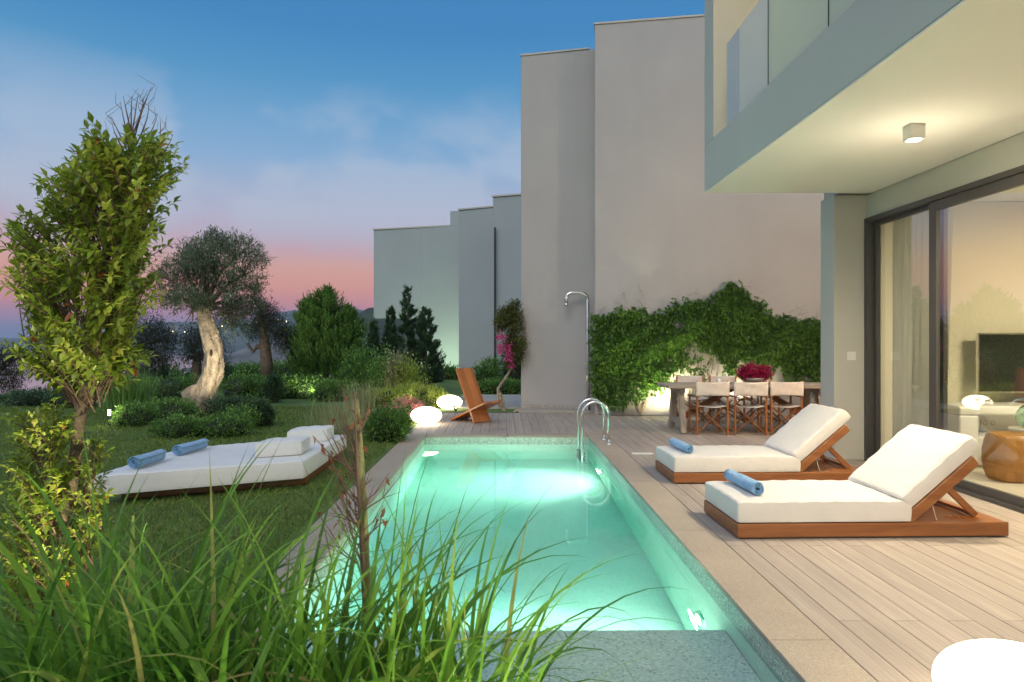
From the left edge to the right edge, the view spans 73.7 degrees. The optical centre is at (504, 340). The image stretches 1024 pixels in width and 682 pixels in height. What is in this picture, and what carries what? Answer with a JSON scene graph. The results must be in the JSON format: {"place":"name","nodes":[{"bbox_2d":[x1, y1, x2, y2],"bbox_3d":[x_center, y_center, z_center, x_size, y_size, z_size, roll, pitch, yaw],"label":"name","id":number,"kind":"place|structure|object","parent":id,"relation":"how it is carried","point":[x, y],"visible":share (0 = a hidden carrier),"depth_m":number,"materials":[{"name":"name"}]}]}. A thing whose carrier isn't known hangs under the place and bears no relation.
{"place":"outdoors","nodes":[
{"label":"outdoors","id":0,"kind":"place"},
{"bbox_2d":[0,350,230,393],"bbox_3d":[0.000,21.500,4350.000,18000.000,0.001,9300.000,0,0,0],"label":"sea","id":1,"kind":"structure","parent":0,"point":[31,385],"depth_m":391.40,"materials":[{"name":"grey liquid"}]},
{"bbox_2d":[0,310,297,350],"bbox_3d":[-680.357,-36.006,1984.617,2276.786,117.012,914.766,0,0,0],"label":"hill","id":2,"kind":"structure","parent":0,"point":[17,340],"depth_m":1802.72,"materials":[{"name":"grey"}]},
{"bbox_2d":[165,322,181,330],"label":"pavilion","id":3,"kind":"structure","parent":2,"relation":"on","point":[175,325],"depth_m":1690.00,"materials":[{"name":"wood"}]},
{"bbox_2d":[181,339,288,371],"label":"headland","id":4,"kind":"structure","parent":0,"point":[245,354],"depth_m":497.51,"materials":[{"name":"grey"}]},
{"bbox_2d":[0,367,519,678],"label":"lawn","id":5,"kind":"structure","parent":0,"point":[453,387],"depth_m":6.46,"materials":[{"name":"green plant"}]},
{"bbox_2d":[0,340,35,394],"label":"olive tree","id":6,"kind":"object","parent":5,"relation":"on","point":[5,365],"visible":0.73,"depth_m":18.95,"materials":[{"name":"green plant"}]},
{"bbox_2d":[0,385,52,406],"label":"shrub","id":7,"kind":"object","parent":5,"relation":"on","point":[23,397],"visible":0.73,"depth_m":15.64,"materials":[{"name":"green plant"}]},
{"bbox_2d":[36,389,104,407],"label":"shrub","id":8,"kind":"object","parent":5,"relation":"on","point":[61,400],"visible":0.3,"depth_m":15.32,"materials":[{"name":"green plant"}]},
{"bbox_2d":[0,75,189,661],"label":"leafy shrub","id":9,"kind":"object","parent":5,"relation":"on","point":[80,367],"visible":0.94,"depth_m":2.99,"materials":[{"name":"green plant"}]},
{"bbox_2d":[96,365,162,412],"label":"ornamental grass","id":10,"kind":"object","parent":5,"relation":"on","point":[134,391],"depth_m":14.44,"materials":[{"name":"green plant"}]},
{"bbox_2d":[108,397,162,427],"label":"shrub","id":11,"kind":"object","parent":5,"relation":"on","point":[137,414],"visible":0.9,"depth_m":11.82,"materials":[{"name":"green plant"}]},
{"bbox_2d":[125,307,184,380],"bbox_3d":[-11.120,0.127,21.567,2.191,2.727,1.849,0,0,0],"label":"olive tree","id":12,"kind":"object","parent":5,"relation":"on","point":[147,334],"visible":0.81,"depth_m":21.38,"materials":[{"name":"green plant"}]},
{"bbox_2d":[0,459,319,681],"bbox_3d":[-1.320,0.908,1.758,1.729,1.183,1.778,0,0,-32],"label":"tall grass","id":13,"kind":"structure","parent":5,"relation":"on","point":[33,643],"depth_m":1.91,"materials":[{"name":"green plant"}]},
{"bbox_2d":[137,362,190,384],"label":"shrub","id":14,"kind":"object","parent":5,"relation":"on","point":[177,371],"visible":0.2,"depth_m":22.51,"materials":[{"name":"green plant"}]},
{"bbox_2d":[138,368,199,401],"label":"shrub","id":15,"kind":"object","parent":5,"relation":"on","point":[177,386],"visible":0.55,"depth_m":16.77,"materials":[{"name":"green plant"}]},
{"bbox_2d":[146,393,202,419],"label":"shrub","id":16,"kind":"object","parent":5,"relation":"on","point":[171,405],"visible":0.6,"depth_m":12.92,"materials":[{"name":"green plant"}]},
{"bbox_2d":[144,410,206,438],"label":"shrub","id":17,"kind":"object","parent":5,"relation":"on","point":[173,426],"visible":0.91,"depth_m":10.51,"materials":[{"name":"green plant"}]},
{"bbox_2d":[165,314,234,381],"bbox_3d":[-9.648,0.358,21.699,2.124,2.442,1.885,0,0,-24],"label":"olive tree","id":18,"kind":"object","parent":5,"relation":"on","point":[196,357],"visible":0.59,"depth_m":21.66,"materials":[{"name":"green plant"}]},
{"bbox_2d":[143,224,275,411],"bbox_3d":[-6.111,-0.421,14.261,2.779,4.075,2.363,0,0,0],"label":"olive tree","id":19,"kind":"object","parent":5,"relation":"on","point":[202,303],"visible":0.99,"depth_m":14.10,"materials":[{"name":"green plant"}]},
{"bbox_2d":[185,361,244,382],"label":"shrub","id":20,"kind":"object","parent":5,"relation":"on","point":[230,368],"visible":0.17,"depth_m":23.92,"materials":[{"name":"green plant"}]},
{"bbox_2d":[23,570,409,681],"bbox_3d":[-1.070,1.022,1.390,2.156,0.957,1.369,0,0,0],"label":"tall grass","id":21,"kind":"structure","parent":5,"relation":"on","point":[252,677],"depth_m":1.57,"materials":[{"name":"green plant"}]},
{"bbox_2d":[94,435,346,498],"bbox_3d":[-2.880,1.347,7.513,1.706,0.286,2.814,0,0,0],"label":"daybed","id":22,"kind":"object","parent":5,"relation":"on","point":[168,473],"visible":0.66,"depth_m":6.72,"materials":[{"name":"white fabric"}]},
{"bbox_2d":[127,449,166,468],"bbox_3d":[-3.461,1.141,6.635,0.121,0.115,0.486,0,0,3],"label":"rolled towel","id":23,"kind":"object","parent":22,"relation":"on","point":[134,462],"visible":0.98,"depth_m":6.53,"materials":[{"name":"blue fabric"}]},
{"bbox_2d":[172,438,208,455],"bbox_3d":[-3.392,1.145,7.400,0.117,0.112,0.519,0,0,7],"label":"rolled towel","id":24,"kind":"object","parent":22,"relation":"on","point":[182,449],"visible":1,"depth_m":7.29,"materials":[{"name":"blue fabric"}]},
{"bbox_2d":[255,436,309,457],"bbox_3d":[-2.370,1.128,7.335,0.625,0.160,0.375,0,0,-27],"label":"cushion","id":25,"kind":"object","parent":22,"relation":"on","point":[293,445],"visible":0.96,"depth_m":7.17,"materials":[{"name":"white fabric"}]},
{"bbox_2d":[287,425,333,441],"bbox_3d":[-2.350,1.128,8.315,0.625,0.161,0.375,0,0,-27],"label":"cushion","id":26,"kind":"object","parent":22,"relation":"on","point":[317,433],"visible":0.69,"depth_m":8.18,"materials":[{"name":"white fabric"}]},
{"bbox_2d":[190,409,256,438],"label":"shrub","id":27,"kind":"object","parent":5,"relation":"on","point":[225,425],"visible":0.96,"depth_m":10.56,"materials":[{"name":"green plant"}]},
{"bbox_2d":[199,392,255,416],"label":"shrub","id":28,"kind":"object","parent":5,"relation":"on","point":[214,408],"visible":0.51,"depth_m":13.34,"materials":[{"name":"green plant"}]},
{"bbox_2d":[218,369,266,397],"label":"shrub","id":29,"kind":"object","parent":5,"relation":"on","point":[239,385],"visible":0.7,"depth_m":18.02,"materials":[{"name":"green plant"}]},
{"bbox_2d":[221,401,263,428],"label":"shrub","id":30,"kind":"object","parent":5,"relation":"on","point":[253,414],"visible":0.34,"depth_m":11.53,"materials":[{"name":"green plant"}]},
{"bbox_2d":[230,358,276,380],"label":"shrub","id":31,"kind":"object","parent":5,"relation":"on","point":[253,368],"visible":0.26,"depth_m":24.68,"materials":[{"name":"green plant"}]},
{"bbox_2d":[248,394,278,426],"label":"shrub","id":32,"kind":"object","parent":5,"relation":"on","point":[266,409],"visible":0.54,"depth_m":11.81,"materials":[{"name":"green plant"}]},
{"bbox_2d":[52,606,479,681],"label":"tall grass","id":33,"kind":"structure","parent":5,"relation":"on","point":[396,666],"depth_m":1.79,"materials":[{"name":"green plant"}]},
{"bbox_2d":[236,292,297,377],"bbox_3d":[-7.005,-0.179,20.469,2.175,2.678,1.381,0,0,0],"label":"olive tree","id":34,"kind":"object","parent":5,"relation":"on","point":[263,330],"visible":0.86,"depth_m":20.38,"materials":[{"name":"green plant"}]},
{"bbox_2d":[247,371,297,398],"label":"shrub","id":35,"kind":"object","parent":5,"relation":"on","point":[257,389],"visible":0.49,"depth_m":17.94,"materials":[{"name":"green plant"}]},
{"bbox_2d":[259,371,286,402],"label":"shrub","id":36,"kind":"object","parent":5,"relation":"on","point":[274,390],"visible":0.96,"depth_m":16.70,"materials":[{"name":"green plant"}]},
{"bbox_2d":[257,359,291,376],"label":"shrub","id":37,"kind":"object","parent":5,"relation":"on","point":[280,367],"visible":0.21,"depth_m":25.61,"materials":[{"name":"green plant"}]},
{"bbox_2d":[283,336,305,378],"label":"conifer","id":38,"kind":"object","parent":5,"relation":"on","point":[288,373],"visible":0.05,"depth_m":20.87,"materials":[{"name":"green plant"}]},
{"bbox_2d":[283,370,328,397],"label":"shrub","id":39,"kind":"object","parent":5,"relation":"on","point":[303,386],"visible":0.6,"depth_m":18.14,"materials":[{"name":"green plant"}]},
{"bbox_2d":[0,410,645,681],"bbox_3d":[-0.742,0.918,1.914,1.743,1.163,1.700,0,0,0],"label":"tall grass","id":40,"kind":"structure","parent":5,"relation":"on","point":[352,671],"depth_m":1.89,"materials":[{"name":"green plant"}]},
{"bbox_2d":[280,282,369,383],"bbox_3d":[-5.262,-0.112,20.582,2.877,3.324,2.209,0,0,0],"label":"juniper","id":41,"kind":"object","parent":5,"relation":"on","point":[326,329],"visible":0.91,"depth_m":20.11,"materials":[{"name":"green plant"}]},
{"bbox_2d":[294,395,373,429],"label":"ornamental grass","id":42,"kind":"object","parent":5,"relation":"on","point":[332,416],"depth_m":11.67,"materials":[{"name":"green plant"}]},
{"bbox_2d":[304,375,364,400],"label":"shrub","id":43,"kind":"object","parent":5,"relation":"on","point":[324,390],"visible":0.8,"depth_m":17.10,"materials":[{"name":"green plant"}]},
{"bbox_2d":[315,416,366,434],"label":"ornamental grass","id":44,"kind":"object","parent":5,"relation":"on","point":[340,428],"depth_m":10.84,"materials":[{"name":"green plant"}]},
{"bbox_2d":[331,320,378,389],"bbox_3d":[-3.759,0.475,17.722,1.489,2.053,1.320,0,0,0],"label":"shrub","id":45,"kind":"object","parent":5,"relation":"on","point":[358,363],"visible":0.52,"depth_m":17.65,"materials":[{"name":"green plant"}]},
{"bbox_2d":[312,386,403,653],"bbox_3d":[-0.468,0.813,2.235,0.281,1.333,0.181,0,0,0],"label":"dead shrub","id":46,"kind":"object","parent":5,"relation":"on","point":[357,503],"visible":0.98,"depth_m":2.22,"materials":[{"name":"red plant"}]},
{"bbox_2d":[350,399,374,649],"bbox_3d":[-0.455,0.846,2.250,0.105,1.309,0.034,0,0,0],"label":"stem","id":47,"kind":"object","parent":5,"relation":"on","point":[364,496],"visible":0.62,"depth_m":2.24,"materials":[{"name":"brown plant"}]},
{"bbox_2d":[343,374,385,397],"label":"shrub","id":48,"kind":"object","parent":5,"relation":"on","point":[359,382],"visible":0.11,"depth_m":17.60,"materials":[{"name":"green plant"}]},
{"bbox_2d":[363,318,384,374],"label":"conifer","id":49,"kind":"object","parent":5,"relation":"on","point":[373,335],"visible":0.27,"depth_m":20.40,"materials":[{"name":"green plant"}]},
{"bbox_2d":[356,337,397,391],"bbox_3d":[-3.061,0.686,17.176,1.249,1.632,1.203,0,0,-35],"label":"shrub","id":50,"kind":"object","parent":5,"relation":"on","point":[378,373],"visible":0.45,"depth_m":17.11,"materials":[{"name":"green plant"}]},
{"bbox_2d":[361,402,414,442],"bbox_3d":[-1.740,1.227,10.213,0.805,0.692,0.728,0,0,34],"label":"shrub","id":51,"kind":"object","parent":5,"relation":"on","point":[381,424],"visible":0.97,"depth_m":10.09,"materials":[{"name":"green plant"}]},
{"bbox_2d":[380,305,404,364],"bbox_3d":[-3.476,0.214,20.786,0.923,2.672,0.986,0,0,31],"label":"conifer","id":52,"kind":"object","parent":5,"relation":"on","point":[388,329],"visible":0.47,"depth_m":20.70,"materials":[{"name":"green plant"}]},
{"bbox_2d":[376,348,408,389],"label":"shrub","id":53,"kind":"object","parent":5,"relation":"on","point":[392,370],"visible":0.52,"depth_m":16.88,"materials":[{"name":"green plant"}]},
{"bbox_2d":[360,378,447,407],"bbox_3d":[-2.232,1.198,15.276,2.120,0.749,1.382,0,0,0],"label":"hedge","id":54,"kind":"object","parent":5,"relation":"on","point":[389,395],"visible":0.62,"depth_m":15.02,"materials":[{"name":"green plant"}]},
{"bbox_2d":[382,393,427,421],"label":"flowering shrub","id":55,"kind":"object","parent":5,"relation":"on","point":[416,403],"visible":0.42,"depth_m":12.65,"materials":[{"name":"pink plant"}]},
{"bbox_2d":[392,285,427,384],"bbox_3d":[-2.813,-0.084,20.129,1.292,3.269,1.241,0,0,0],"label":"conifer","id":56,"kind":"object","parent":5,"relation":"on","point":[408,323],"visible":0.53,"depth_m":20.10,"materials":[{"name":"green plant"}]},
{"bbox_2d":[388,348,432,388],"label":"shrub","id":57,"kind":"object","parent":5,"relation":"on","point":[411,374],"visible":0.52,"depth_m":16.88,"materials":[{"name":"green plant"}]},
{"bbox_2d":[373,211,458,367],"bbox_3d":[-3.182,-2.230,34.708,4.664,7.460,6.050,0,0,16],"label":"villa","id":58,"kind":"object","parent":5,"relation":"on","point":[423,261],"visible":0.53,"depth_m":31.73,"materials":[{"name":"paint"}]},
{"bbox_2d":[406,306,446,386],"bbox_3d":[-2.292,0.250,20.005,1.327,2.601,1.127,0,0,0],"label":"conifer","id":59,"kind":"object","parent":5,"relation":"on","point":[424,334],"visible":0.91,"depth_m":19.86,"materials":[{"name":"green plant"}]},
{"bbox_2d":[417,383,448,407],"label":"hedge","id":60,"kind":"object","parent":5,"relation":"on","point":[435,387],"visible":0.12,"depth_m":15.40,"materials":[{"name":"green plant"}]},
{"bbox_2d":[437,395,461,409],"bbox_3d":[-1.195,1.341,14.950,0.560,0.314,0.560,0,0,0],"label":"glow lamp","id":61,"kind":"object","parent":5,"relation":"on","point":[440,401],"visible":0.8,"depth_m":14.76,"materials":[{"name":"white plastic"}]},
{"bbox_2d":[443,361,461,379],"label":"shrub","id":62,"kind":"object","parent":5,"relation":"on","point":[450,373],"visible":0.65,"depth_m":26.51,"materials":[{"name":"green plant"}]},
{"bbox_2d":[443,393,464,411],"bbox_3d":[-1.024,1.297,14.511,0.564,0.413,0.449,0,0,0],"label":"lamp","id":63,"kind":"object","parent":5,"relation":"on","point":[456,406],"visible":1,"depth_m":14.50,"materials":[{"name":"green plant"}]},
{"bbox_2d":[458,206,492,372],"bbox_3d":[-0.079,-1.960,29.916,1.771,6.920,5.052,0,0,24],"label":"villa","id":64,"kind":"object","parent":5,"relation":"on","point":[475,283],"visible":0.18,"depth_m":27.68,"materials":[{"name":"paint"}]},
{"bbox_2d":[441,412,517,412],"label":"soil","id":65,"kind":"structure","parent":5,"relation":"on","point":[488,412],"depth_m":14.37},
{"bbox_2d":[492,298,529,410],"bbox_3d":[0.136,0.305,14.729,0.782,2.469,0.790,0,0,-10],"label":"bougainvillea","id":66,"kind":"object","parent":65,"relation":"on","point":[514,344],"visible":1,"depth_m":14.66,"materials":[{"name":"green plant"}]},
{"bbox_2d":[269,468,690,681],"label":"tall grass","id":67,"kind":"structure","parent":5,"relation":"on","point":[479,627],"depth_m":2.07,"materials":[{"name":"green plant"}]},
{"bbox_2d":[471,354,503,382],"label":"shrub","id":68,"kind":"object","parent":5,"relation":"on","point":[491,369],"visible":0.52,"depth_m":19.57,"materials":[{"name":"green plant"}]},
{"bbox_2d":[477,375,520,393],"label":"hedge","id":69,"kind":"object","parent":5,"relation":"on","point":[508,386],"visible":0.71,"depth_m":18.97,"materials":[{"name":"green plant"}]},
{"bbox_2d":[492,193,520,373],"bbox_3d":[1.080,-1.860,26.538,1.584,6.720,5.174,0,0,19],"label":"villa","id":70,"kind":"object","parent":5,"relation":"on","point":[506,247],"visible":0.21,"depth_m":24.32,"materials":[{"name":"paint"}]},
{"bbox_2d":[495,334,520,380],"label":"shrub","id":71,"kind":"object","parent":5,"relation":"on","point":[516,375],"visible":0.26,"depth_m":20.53,"materials":[{"name":"green plant"}]},
{"bbox_2d":[241,433,876,681],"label":"swimming pool","id":72,"kind":"structure","parent":5,"relation":"in","point":[790,642],"depth_m":4.76,"materials":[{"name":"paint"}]},
{"bbox_2d":[284,444,782,681],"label":"water","id":73,"kind":"structure","parent":72,"relation":"in","point":[589,498],"depth_m":4.96,"materials":[{"name":"teal liquid"}]},
{"bbox_2d":[577,398,611,453],"bbox_3d":[1.327,1.610,10.120,0.475,1.502,0.580,0,0,0],"label":"pool ladder","id":74,"kind":"object","parent":72,"relation":"attached to","point":[602,404],"visible":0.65,"depth_m":9.88,"materials":[{"name":"silver metal"}]},
{"bbox_2d":[498,415,754,436],"bbox_3d":[3.720,1.545,6.150,10.560,0.030,16.300,0,0,0],"label":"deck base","id":75,"kind":"object","parent":5,"relation":"on","point":[629,415],"visible":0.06,"depth_m":13.65,"materials":[{"name":"grey"}]},
{"bbox_2d":[410,413,1023,681],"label":"deck","id":76,"kind":"structure","parent":75,"relation":"on","point":[895,609],"depth_m":4.46,"materials":[{"name":"beige wood"}]},
{"bbox_2d":[411,407,441,424],"bbox_3d":[-1.405,1.341,12.300,0.560,0.314,0.560,0,0,0],"label":"glow lamp","id":77,"kind":"object","parent":76,"relation":"on","point":[425,415],"visible":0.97,"depth_m":12.10,"materials":[{"name":"white plastic"}]},
{"bbox_2d":[451,368,501,422],"bbox_3d":[-0.527,1.004,12.649,0.948,0.986,0.420,0,0,45],"label":"plank chair","id":78,"kind":"object","parent":76,"relation":"on","point":[478,407],"visible":1,"depth_m":12.66,"materials":[{"name":"brown wood"}]},
{"bbox_2d":[675,375,709,423],"bbox_3d":[3.470,1.067,12.547,0.546,0.865,0.494,0,0,0],"label":"director chair","id":79,"kind":"object","parent":76,"relation":"on","point":[689,379],"visible":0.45,"depth_m":12.74,"materials":[{"name":"beige fabric"}]},
{"bbox_2d":[687,381,729,434],"bbox_3d":[3.310,1.067,11.073,0.546,0.865,0.494,0,0,-2],"label":"director chair","id":80,"kind":"object","parent":76,"relation":"on","point":[718,389],"visible":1,"depth_m":10.86,"materials":[{"name":"brown wood"}]},
{"bbox_2d":[708,375,744,423],"bbox_3d":[4.100,1.067,12.567,0.546,0.865,0.494,0,0,-2],"label":"director chair","id":81,"kind":"object","parent":76,"relation":"on","point":[723,378],"visible":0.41,"depth_m":12.72,"materials":[{"name":"beige fabric"}]},
{"bbox_2d":[657,382,820,433],"bbox_3d":[4.095,1.112,11.400,2.910,0.795,0.913,0,0,0],"label":"dining table","id":82,"kind":"object","parent":76,"relation":"on","point":[677,389],"visible":0.46,"depth_m":11.37,"materials":[{"name":"brown wood"}]},
{"bbox_2d":[734,360,775,381],"bbox_3d":[4.219,0.522,11.487,0.714,0.400,0.385,0,0,0],"label":"flower bowl","id":83,"kind":"object","parent":82,"relation":"on","point":[748,373],"visible":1,"depth_m":11.41,"materials":[{"name":"ceramic"}]},
{"bbox_2d":[729,381,768,435],"bbox_3d":[3.925,1.067,11.053,0.546,0.865,0.494,0,0,2],"label":"director chair","id":84,"kind":"object","parent":76,"relation":"on","point":[757,389],"visible":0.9,"depth_m":10.84,"materials":[{"name":"beige fabric"}]},
{"bbox_2d":[656,404,857,483],"bbox_3d":[2.812,1.110,7.562,2.090,0.780,0.800,0,0,-1],"label":"sun lounger","id":85,"kind":"object","parent":76,"relation":"on","point":[813,433],"visible":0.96,"depth_m":7.19,"materials":[{"name":"white fabric"}]},
{"bbox_2d":[669,438,692,452],"bbox_3d":[1.963,1.159,7.590,0.105,0.093,0.572,0,0,-4],"label":"rolled towel","id":86,"kind":"object","parent":85,"relation":"on","point":[681,445],"visible":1,"depth_m":7.47,"materials":[{"name":"blue fabric"}]},
{"bbox_2d":[743,378,779,423],"bbox_3d":[4.720,1.067,12.527,0.546,0.865,0.494,0,0,1],"label":"director chair","id":87,"kind":"object","parent":76,"relation":"on","point":[751,399],"visible":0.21,"depth_m":12.37,"materials":[{"name":"brown wood"}]},
{"bbox_2d":[760,381,803,434],"bbox_3d":[4.500,1.067,11.093,0.546,0.865,0.494,0,0,-1],"label":"director chair","id":88,"kind":"object","parent":76,"relation":"on","point":[791,389],"visible":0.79,"depth_m":10.87,"materials":[{"name":"beige fabric"}]},
{"bbox_2d":[704,424,1008,538],"bbox_3d":[2.795,1.110,5.579,2.090,0.780,0.800,0,0,-2],"label":"sun lounger","id":89,"kind":"object","parent":76,"relation":"on","point":[901,483],"visible":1,"depth_m":5.21,"materials":[{"name":"white fabric"}]},
{"bbox_2d":[724,469,763,494],"bbox_3d":[1.963,1.153,5.605,0.106,0.103,0.586,0,0,-4],"label":"rolled towel","id":90,"kind":"object","parent":89,"relation":"on","point":[751,485],"visible":1,"depth_m":5.49,"materials":[{"name":"blue fabric"}]},
{"bbox_2d":[932,639,1023,681],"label":"glow lamp","id":91,"kind":"object","parent":76,"relation":"on","point":[987,660],"visible":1,"depth_m":2.60,"materials":[{"name":"white plastic"}]},
{"bbox_2d":[520,14,823,417],"bbox_3d":[6.255,-2.487,13.972,11.979,7.975,1.913,0,0,11],"label":"villa","id":92,"kind":"object","parent":5,"relation":"on","point":[617,201],"visible":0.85,"depth_m":13.77,"materials":[{"name":"paint"}]},
{"bbox_2d":[586,279,820,415],"bbox_3d":[4.058,0.129,13.292,4.901,2.693,0.418,0,0,10],"label":"climbing plant","id":93,"kind":"object","parent":92,"relation":"attached to","point":[651,366],"visible":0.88,"depth_m":13.37,"materials":[{"name":"green plant"}]},
{"bbox_2d":[705,0,1023,513],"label":"house","id":94,"kind":"structure","parent":5,"relation":"on","point":[830,99],"depth_m":7.20,"materials":[{"name":"paint"}]},
{"bbox_2d":[874,206,947,453],"bbox_3d":[4.657,-0.007,7.873,0.045,2.945,1.345,0,0,0],"label":"sliding door","id":95,"kind":"structure","parent":94,"relation":"in","point":[943,213],"depth_m":7.25,"materials":[{"name":"metal"}]},
{"bbox_2d":[903,123,925,141],"bbox_3d":[3.500,-1.776,5.830,0.124,0.126,0.124,0,0,0],"label":"ceiling light","id":96,"kind":"object","parent":94,"relation":"attached to","point":[914,132],"visible":1,"depth_m":5.77,"materials":[{"name":"white plastic"}]},
{"bbox_2d":[893,206,953,436],"bbox_3d":[4.760,-0.050,7.839,0.129,3.000,1.043,0,0,0],"label":"curtain","id":97,"kind":"object","parent":94,"relation":"hanging from","point":[910,319],"visible":0.55,"depth_m":7.94,"materials":[{"name":"white fabric"}]},
{"bbox_2d":[929,173,1023,507],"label":"sliding door","id":98,"kind":"structure","parent":94,"relation":"in","point":[1014,181],"depth_m":7.21,"materials":[{"name":"metal"}]},
{"bbox_2d":[976,333,1023,402],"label":"television","id":99,"kind":"object","parent":94,"relation":"on","point":[999,362],"visible":1,"depth_m":8.30,"materials":[{"name":"black metal"}]},
{"bbox_2d":[981,431,1023,482],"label":"drum stool","id":100,"kind":"object","parent":94,"relation":"on","point":[1002,456],"visible":1,"depth_m":7.06,"materials":[{"name":"brown wood"}]},
{"bbox_2d":[1008,426,1023,431],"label":"side table","id":101,"kind":"object","parent":100,"relation":"on","point":[1017,428],"visible":0.88,"depth_m":7.59,"materials":[{"name":"white plastic"}]},
{"bbox_2d":[1015,405,1023,426],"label":"vase","id":102,"kind":"object","parent":101,"relation":"on","point":[1019,415],"visible":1,"depth_m":7.59,"materials":[{"name":"green glass"}]},
{"bbox_2d":[176,309,362,352],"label":"hill","id":103,"kind":"structure","parent":0,"point":[239,343],"depth_m":1291.15,"materials":[{"name":"grey"}]},
{"bbox_2d":[0,0,704,337],"label":"sky","id":104,"kind":"structure","parent":0,"point":[310,127],"materials":[{"name":"blue"}]},
{"bbox_2d":[333,377,385,419],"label":"ornamental grass","id":105,"kind":"object","parent":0,"point":[367,400],"depth_m":12.92,"materials":[{"name":"green plant"}]},
{"bbox_2d":[357,308,419,364],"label":"hill","id":106,"kind":"structure","parent":0,"point":[369,312],"depth_m":228.46,"materials":[{"name":"grass"},{"name":"soil"}]},
{"bbox_2d":[455,394,594,412],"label":"path","id":107,"kind":"structure","parent":0,"point":[512,401],"depth_m":15.32,"materials":[{"name":"grey stone"}]},
{"bbox_2d":[564,291,590,410],"bbox_3d":[1.554,0.208,14.450,0.562,2.525,0.140,0,0,0],"label":"outdoor shower","id":108,"kind":"object","parent":107,"relation":"on","point":[587,334],"visible":0.98,"depth_m":14.42,"materials":[{"name":"silver metal"}]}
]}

